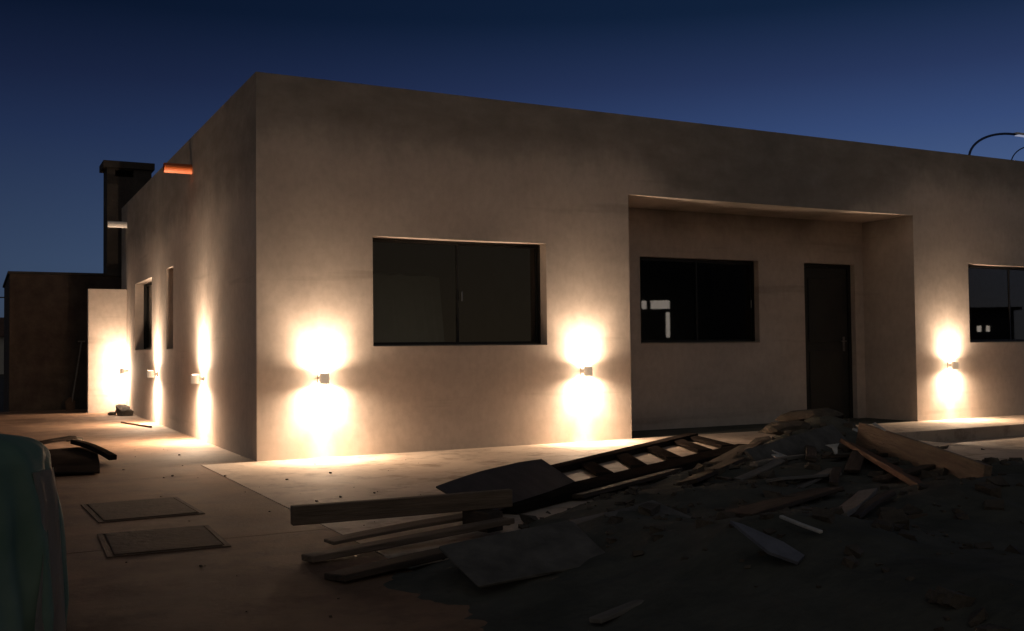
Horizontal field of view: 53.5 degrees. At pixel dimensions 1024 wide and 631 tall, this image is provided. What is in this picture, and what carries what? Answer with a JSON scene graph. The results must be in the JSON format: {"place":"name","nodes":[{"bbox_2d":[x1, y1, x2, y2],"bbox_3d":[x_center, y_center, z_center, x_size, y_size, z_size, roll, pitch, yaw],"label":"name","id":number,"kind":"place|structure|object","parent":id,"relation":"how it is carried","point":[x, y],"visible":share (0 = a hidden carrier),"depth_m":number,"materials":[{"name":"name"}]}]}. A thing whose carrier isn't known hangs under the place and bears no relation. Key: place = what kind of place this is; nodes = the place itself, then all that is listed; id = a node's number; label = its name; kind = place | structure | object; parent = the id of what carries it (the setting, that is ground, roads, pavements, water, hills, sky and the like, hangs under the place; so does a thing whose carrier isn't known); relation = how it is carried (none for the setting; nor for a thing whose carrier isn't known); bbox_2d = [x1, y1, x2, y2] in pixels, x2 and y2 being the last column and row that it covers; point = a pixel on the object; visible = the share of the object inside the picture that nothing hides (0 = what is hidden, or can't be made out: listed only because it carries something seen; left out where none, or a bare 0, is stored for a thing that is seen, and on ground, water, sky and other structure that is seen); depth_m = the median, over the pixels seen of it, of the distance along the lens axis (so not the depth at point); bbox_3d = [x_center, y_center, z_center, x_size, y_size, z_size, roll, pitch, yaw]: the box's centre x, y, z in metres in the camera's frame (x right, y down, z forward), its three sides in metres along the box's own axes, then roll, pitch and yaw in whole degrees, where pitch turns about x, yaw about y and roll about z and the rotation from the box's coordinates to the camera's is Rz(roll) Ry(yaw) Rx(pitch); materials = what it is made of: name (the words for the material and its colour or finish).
{"place":"outdoors","nodes":[
{"label":"outdoors","id":0,"kind":"place"},
{"bbox_2d":[0,317,3,373],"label":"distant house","id":1,"kind":"structure","parent":0,"point":[1,345],"depth_m":61.97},
{"bbox_2d":[0,374,3,411],"bbox_3d":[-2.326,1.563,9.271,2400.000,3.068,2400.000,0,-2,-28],"label":"ground","id":2,"kind":"structure","parent":0,"point":[1,392],"depth_m":33.00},
{"bbox_2d":[3,160,154,411],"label":"outbuilding","id":3,"kind":"structure","parent":2,"relation":"on","point":[45,322],"depth_m":18.27,"materials":[{"name":"brown paint"}]},
{"bbox_2d":[87,72,1023,461],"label":"house","id":4,"kind":"structure","parent":2,"relation":"on","point":[663,278],"depth_m":11.69,"materials":[{"name":"paint"}]},
{"bbox_2d":[119,368,128,373],"bbox_3d":[-6.577,0.941,17.223,0.140,0.100,0.090,0,-2,-28],"label":"wall lamp","id":5,"kind":"object","parent":4,"relation":"attached to","point":[122,370],"visible":1,"depth_m":17.19,"materials":[{"name":"white metal"}]},
{"bbox_2d":[137,281,151,349],"bbox_3d":[-5.619,-0.002,15.807,0.160,1.070,1.820,0,-2,-28],"label":"window","id":6,"kind":"structure","parent":4,"relation":"in","point":[147,285],"depth_m":16.61,"materials":[{"name":"metal"}]},
{"bbox_2d":[147,370,157,377],"bbox_3d":[-5.103,0.829,14.418,0.140,0.100,0.090,0,-2,-28],"label":"wall lamp","id":7,"kind":"object","parent":4,"relation":"attached to","point":[151,373],"visible":1,"depth_m":14.38,"materials":[{"name":"white metal"}]},
{"bbox_2d":[191,374,203,383],"bbox_3d":[-3.546,0.714,11.454,0.140,0.100,0.090,0,-2,-28],"label":"wall lamp","id":8,"kind":"object","parent":4,"relation":"attached to","point":[195,378],"visible":1,"depth_m":11.41,"materials":[{"name":"white metal"}]},
{"bbox_2d":[317,373,328,383],"bbox_3d":[-1.764,0.589,9.524,0.090,0.100,0.140,0,-2,-28],"label":"wall lamp","id":9,"kind":"object","parent":4,"relation":"attached to","point":[322,378],"visible":1,"depth_m":9.47,"materials":[{"name":"white metal"}]},
{"bbox_2d":[373,273,443,341],"bbox_3d":[-1.222,0.396,11.591,1.000,1.777,0.085,0,-10,-28],"label":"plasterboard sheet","id":10,"kind":"object","parent":4,"relation":"in","point":[406,308],"visible":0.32,"depth_m":11.69,"materials":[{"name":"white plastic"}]},
{"bbox_2d":[373,238,544,345],"bbox_3d":[-0.544,-0.227,10.406,1.937,1.072,0.160,0,-2,-28],"label":"window","id":11,"kind":"structure","parent":4,"relation":"in","point":[536,248],"depth_m":10.46,"materials":[{"name":"metal"}]},
{"bbox_2d":[581,366,592,375],"bbox_3d":[0.803,0.595,10.873,0.090,0.100,0.140,0,-2,-28],"label":"wall lamp","id":12,"kind":"object","parent":4,"relation":"attached to","point":[586,370],"visible":1,"depth_m":10.82,"materials":[{"name":"white metal"}]},
{"bbox_2d":[640,257,754,343],"bbox_3d":[2.357,-0.184,12.861,1.870,1.065,0.160,0,-2,-28],"label":"window","id":13,"kind":"structure","parent":4,"relation":"in","point":[751,263],"depth_m":12.95,"materials":[{"name":"metal"}]},
{"bbox_2d":[804,263,852,417],"bbox_3d":[4.286,0.355,13.891,0.930,2.118,0.134,0,-2,-28],"label":"door","id":14,"kind":"structure","parent":4,"relation":"in","point":[827,290],"depth_m":13.91,"materials":[{"name":"paint"}]},
{"bbox_2d":[947,361,958,368],"bbox_3d":[5.886,0.662,13.540,0.090,0.100,0.140,0,-2,-28],"label":"wall lamp","id":15,"kind":"object","parent":4,"relation":"attached to","point":[952,364],"visible":1,"depth_m":13.51,"materials":[{"name":"white metal"}]},
{"bbox_2d":[968,265,1023,342],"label":"window","id":16,"kind":"structure","parent":4,"relation":"in","point":[1007,269],"depth_m":14.43,"materials":[{"name":"metal"}]},
{"bbox_2d":[968,132,1023,154],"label":"street lamp","id":17,"kind":"object","parent":2,"relation":"on","point":[1018,134],"visible":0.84,"depth_m":35.40,"materials":[{"name":"black metal"}]},
{"bbox_2d":[0,409,487,630],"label":"yard","id":18,"kind":"structure","parent":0,"point":[263,574],"depth_m":4.85,"materials":[{"name":"grey concrete"}]},
{"bbox_2d":[0,434,68,630],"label":"covered drum","id":19,"kind":"object","parent":18,"relation":"on","point":[34,590],"visible":1,"depth_m":3.39,"materials":[{"name":"green plastic"}]},
{"bbox_2d":[48,447,99,473],"bbox_3d":[-4.109,1.325,9.361,0.568,0.039,2.310,0,-2,-22],"label":"plywood sheet","id":20,"kind":"object","parent":18,"relation":"on","point":[77,460],"visible":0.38,"depth_m":9.10,"materials":[{"name":"brown wood"}]},
{"bbox_2d":[70,440,116,459],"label":"plank","id":21,"kind":"object","parent":20,"relation":"on","point":[104,452],"visible":1,"depth_m":9.72,"materials":[{"name":"brown wood"}]},
{"bbox_2d":[40,436,76,443],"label":"plank","id":22,"kind":"object","parent":21,"relation":"on","point":[59,439],"visible":0.62,"depth_m":10.51,"materials":[{"name":"brown wood"}]},
{"bbox_2d":[66,437,82,441],"bbox_3d":[-5.011,1.426,11.650,0.107,0.066,0.177,8,8,40],"label":"stone","id":23,"kind":"object","parent":18,"relation":"on","point":[79,438],"visible":0.39,"depth_m":11.64,"materials":[{"name":"beige stone"}]},
{"bbox_2d":[65,341,84,410],"bbox_3d":[-7.792,1.066,18.172,0.157,1.239,0.493,-1,-2,10],"label":"shovel","id":24,"kind":"object","parent":18,"relation":"on","point":[70,403],"visible":1,"depth_m":18.02,"materials":[{"name":"metal"}]},
{"bbox_2d":[115,404,133,415],"bbox_3d":[-6.281,1.554,16.469,0.249,0.165,0.521,13,2,-32],"label":"masonry lump","id":25,"kind":"object","parent":18,"relation":"on","point":[123,410],"visible":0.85,"depth_m":16.32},
{"bbox_2d":[121,421,151,427],"bbox_3d":[-5.225,1.511,14.107,0.029,0.024,1.271,1,-2,-38],"label":"rod","id":26,"kind":"object","parent":18,"relation":"on","point":[136,424],"visible":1,"depth_m":14.02,"materials":[{"name":"metal"}]},
{"bbox_2d":[81,497,204,522],"bbox_3d":[-2.377,1.242,6.510,0.616,0.019,0.836,0,-2,-30],"label":"inspection lid","id":27,"kind":"object","parent":18,"relation":"on","point":[106,512],"visible":0.91,"depth_m":6.44,"materials":[{"name":"metal"}]},
{"bbox_2d":[97,525,230,557],"bbox_3d":[-1.868,1.201,5.423,0.596,0.019,0.716,0,-2,-26],"label":"inspection lid","id":28,"kind":"object","parent":18,"relation":"on","point":[150,541],"visible":0.91,"depth_m":5.36,"materials":[{"name":"metal"}]},
{"bbox_2d":[122,443,477,617],"bbox_3d":[-1.752,1.226,6.381,6.290,0.016,9.298,-1,-2,5],"label":"grit","id":29,"kind":"object","parent":18,"relation":"on","point":[330,616],"visible":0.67,"depth_m":6.76,"materials":[{"name":"concrete"}]},
{"bbox_2d":[324,547,447,581],"bbox_3d":[-0.342,1.127,4.808,1.187,0.033,0.163,-1,-6,-44],"label":"plank","id":30,"kind":"object","parent":18,"relation":"on","point":[383,566],"visible":0.53,"depth_m":4.54,"materials":[{"name":"brown wood"}]},
{"bbox_2d":[324,513,461,544],"bbox_3d":[-0.549,1.151,5.549,1.024,0.029,0.107,-1,3,-40],"label":"plank","id":31,"kind":"object","parent":18,"relation":"on","point":[384,530],"visible":0.81,"depth_m":5.45,"materials":[{"name":"wood"}]},
{"bbox_2d":[301,517,514,562],"bbox_3d":[-0.491,1.130,5.159,1.198,0.032,0.132,-2,-5,-37],"label":"plank","id":32,"kind":"object","parent":18,"relation":"on","point":[340,552],"visible":1,"depth_m":5.07,"materials":[{"name":"brown wood"}]},
{"bbox_2d":[0,0,1023,316],"label":"sky","id":33,"kind":"structure","parent":0,"point":[84,84],"materials":[{"name":"blue"}]},
{"bbox_2d":[202,431,1023,564],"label":"pavement","id":34,"kind":"structure","parent":0,"point":[352,478],"depth_m":8.37,"materials":[{"name":"concrete"}]},
{"bbox_2d":[462,509,502,532],"bbox_3d":[-0.163,1.136,5.654,0.124,0.106,0.209,1,-3,-44],"label":"timber block","id":35,"kind":"object","parent":34,"relation":"on","point":[472,516],"depth_m":5.60,"materials":[{"name":"brown wood"}]},
{"bbox_2d":[290,489,512,525],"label":"beam","id":36,"kind":"structure","parent":35,"relation":"on","point":[321,513],"depth_m":5.43,"materials":[{"name":"brown wood"}]},
{"bbox_2d":[500,433,744,513],"bbox_3d":[1.119,1.235,8.547,1.103,0.050,5.315,-2,-2,29],"label":"ladder","id":37,"kind":"object","parent":34,"relation":"on","point":[606,476],"visible":0.68,"depth_m":8.31,"materials":[{"name":"brown wood"}]},
{"bbox_2d":[436,459,574,509],"bbox_3d":[0.017,1.095,6.592,0.381,0.038,1.448,28,11,25],"label":"plywood sheet","id":38,"kind":"object","parent":37,"relation":"on","point":[526,479],"visible":0.66,"depth_m":6.61,"materials":[{"name":"wood"}]},
{"bbox_2d":[572,468,682,498],"bbox_3d":[0.837,1.189,7.238,0.156,0.036,1.454,-12,-7,35],"label":"plank","id":39,"kind":"object","parent":37,"relation":"on","point":[617,486],"visible":0.92,"depth_m":7.08,"materials":[{"name":"brown wood"}]},
{"bbox_2d":[383,416,1023,630],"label":"soil mound","id":40,"kind":"object","parent":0,"point":[712,588],"visible":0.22,"depth_m":3.87,"materials":[{"name":"brown soil"}]},
{"bbox_2d":[439,520,604,587],"bbox_3d":[0.074,1.013,4.333,0.685,0.030,0.406,-4,15,-28],"label":"plywood sheet","id":41,"kind":"object","parent":40,"relation":"on","point":[522,554],"visible":0.86,"depth_m":4.31,"materials":[{"name":"grey wood"}]},
{"bbox_2d":[570,512,606,524],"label":"plank","id":42,"kind":"object","parent":40,"relation":"on","point":[581,519],"visible":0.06,"depth_m":5.11,"materials":[{"name":"brown wood"}]},
{"bbox_2d":[589,600,643,623],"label":"plank","id":43,"kind":"object","parent":40,"relation":"on","point":[610,614],"visible":0.42,"depth_m":3.60,"materials":[{"name":"brown wood"}]},
{"bbox_2d":[676,457,746,485],"bbox_3d":[1.450,1.123,7.348,0.172,0.038,1.056,-16,-7,30],"label":"plank","id":44,"kind":"object","parent":40,"relation":"on","point":[699,476],"visible":0.94,"depth_m":7.20,"materials":[{"name":"brown wood"}]},
{"bbox_2d":[706,441,763,463],"bbox_3d":[1.942,1.194,8.783,0.246,0.039,1.136,-13,-4,26],"label":"board","id":45,"kind":"object","parent":40,"relation":"on","point":[731,454],"visible":0.54,"depth_m":8.80,"materials":[{"name":"brown wood"}]},
{"bbox_2d":[734,458,784,480],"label":"plank","id":46,"kind":"object","parent":40,"relation":"on","point":[764,468],"visible":0.96,"depth_m":7.06,"materials":[{"name":"brown wood"}]},
{"bbox_2d":[749,436,770,443],"bbox_3d":[2.440,1.245,9.803,0.332,0.138,0.222,-7,-1,-13],"label":"masonry lump","id":47,"kind":"object","parent":40,"relation":"on","point":[765,439],"visible":0.22,"depth_m":9.78,"materials":[{"name":"concrete"}]},
{"bbox_2d":[507,419,1023,630],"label":"fine rubble","id":48,"kind":"object","parent":40,"relation":"on","point":[891,519],"visible":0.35,"depth_m":4.94,"materials":[{"name":"grey stone"}]},
{"bbox_2d":[730,520,804,564],"bbox_3d":[0.952,0.838,3.768,0.180,0.042,0.260,0,20,-22],"label":"broken tile","id":49,"kind":"object","parent":40,"relation":"on","point":[773,546],"visible":1,"depth_m":3.74,"materials":[{"name":"grey tile"}]},
{"bbox_2d":[750,454,805,466],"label":"plank","id":50,"kind":"object","parent":40,"relation":"on","point":[768,460],"visible":0.77,"depth_m":7.41,"materials":[{"name":"brown wood"}]},
{"bbox_2d":[772,450,786,456],"bbox_3d":[2.024,1.067,7.717,0.160,0.023,0.220,23,14,37],"label":"plastic scrap","id":51,"kind":"object","parent":40,"relation":"on","point":[777,454],"visible":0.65,"depth_m":7.73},
{"bbox_2d":[724,486,843,517],"bbox_3d":[1.512,1.029,5.625,0.206,0.034,1.060,-11,-7,43],"label":"plank","id":52,"kind":"object","parent":40,"relation":"on","point":[770,505],"visible":0.83,"depth_m":5.53,"materials":[{"name":"brown wood"}]},
{"bbox_2d":[758,420,811,434],"bbox_3d":[2.777,1.139,10.288,0.520,0.136,0.356,-2,-1,-7],"label":"masonry lump","id":53,"kind":"object","parent":40,"relation":"on","point":[776,428],"visible":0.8,"depth_m":10.16,"materials":[{"name":"brown concrete"}]},
{"bbox_2d":[743,424,847,461],"bbox_3d":[2.333,1.065,8.253,1.411,0.035,0.225,-5,46,-46],"label":"board","id":54,"kind":"object","parent":40,"relation":"on","point":[819,439],"visible":0.62,"depth_m":8.26,"materials":[{"name":"grey wood"}]},
{"bbox_2d":[779,515,822,533],"bbox_3d":[1.118,0.809,3.943,0.020,0.013,0.242,0,3,-23],"label":"stick","id":55,"kind":"object","parent":40,"relation":"on","point":[800,524],"visible":1,"depth_m":3.93,"materials":[{"name":"wood"}]},
{"bbox_2d":[775,408,843,421],"bbox_3d":[3.163,1.078,10.829,0.432,0.191,0.590,1,-2,-34],"label":"masonry lump","id":56,"kind":"object","parent":40,"relation":"on","point":[801,414],"visible":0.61,"depth_m":10.69,"materials":[{"name":"brown concrete"}]},
{"bbox_2d":[805,445,816,461],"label":"plank","id":57,"kind":"object","parent":40,"relation":"on","point":[811,453],"visible":0.93,"depth_m":7.45,"materials":[{"name":"brown wood"}]},
{"bbox_2d":[794,468,831,487],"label":"plank","id":58,"kind":"object","parent":40,"relation":"on","point":[804,483],"visible":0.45,"depth_m":6.46,"materials":[{"name":"wood"}]},
{"bbox_2d":[766,473,841,482],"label":"plank","id":59,"kind":"object","parent":58,"relation":"on","point":[792,478],"visible":0.85,"depth_m":6.29,"materials":[{"name":"brown wood"}]},
{"bbox_2d":[825,443,838,453],"bbox_3d":[2.401,0.995,7.576,0.105,0.020,0.095,0,38,-5],"label":"plastic scrap","id":60,"kind":"object","parent":40,"relation":"on","point":[834,447],"visible":0.95,"depth_m":7.59,"materials":[{"name":"white plastic"}]},
{"bbox_2d":[829,467,841,485],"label":"plank","id":61,"kind":"object","parent":40,"relation":"on","point":[834,476],"visible":1,"depth_m":6.57,"materials":[{"name":"brown wood"}]},
{"bbox_2d":[821,453,887,458],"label":"plank","id":62,"kind":"object","parent":40,"relation":"on","point":[832,456],"visible":0.46,"depth_m":7.42,"materials":[{"name":"brown wood"}]},
{"bbox_2d":[844,450,866,472],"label":"plank","id":63,"kind":"object","parent":40,"relation":"on","point":[855,462],"visible":0.92,"depth_m":7.12,"materials":[{"name":"brown wood"}]},
{"bbox_2d":[840,488,877,515],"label":"plank","id":64,"kind":"object","parent":40,"relation":"on","point":[851,505],"visible":0.69,"depth_m":5.29,"materials":[{"name":"brown wood"}]},
{"bbox_2d":[839,438,921,485],"bbox_3d":[2.596,1.042,6.965,0.238,0.041,2.559,21,2,7],"label":"plank","id":65,"kind":"object","parent":40,"relation":"on","point":[890,468],"visible":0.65,"depth_m":6.86,"materials":[{"name":"brown wood"}]},
{"bbox_2d":[872,464,935,482],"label":"plank","id":66,"kind":"object","parent":40,"relation":"on","point":[889,477],"visible":0.74,"depth_m":6.59,"materials":[{"name":"brown wood"}]},
{"bbox_2d":[856,422,992,478],"bbox_3d":[2.865,0.996,7.258,0.074,0.211,2.717,9,0,4],"label":"plank","id":67,"kind":"object","parent":40,"relation":"on","point":[914,452],"visible":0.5,"depth_m":7.15,"materials":[{"name":"brown wood"}]},
{"bbox_2d":[872,422,886,430],"bbox_3d":[2.917,0.891,7.963,0.190,0.027,0.060,30,13,25],"label":"plastic scrap","id":68,"kind":"object","parent":67,"relation":"on","point":[878,426],"visible":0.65,"depth_m":7.97,"materials":[{"name":"grey plastic"}]},
{"bbox_2d":[856,415,1023,441],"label":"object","id":69,"kind":"object","parent":40,"relation":"on","point":[966,428],"visible":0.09,"depth_m":12.38,"materials":[{"name":"concrete"}]},
{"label":"plank","id":70,"kind":"object","parent":40,"relation":"on","visible":0},
{"bbox_2d":[850,491,895,518],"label":"plank","id":71,"kind":"object","parent":70,"relation":"on","point":[864,509],"visible":0.86,"depth_m":5.10,"materials":[{"name":"brown wood"}]},
{"bbox_2d":[942,435,1023,449],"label":"path","id":72,"kind":"structure","parent":0,"point":[1013,442],"depth_m":11.77,"materials":[{"name":"concrete"}]}
]}

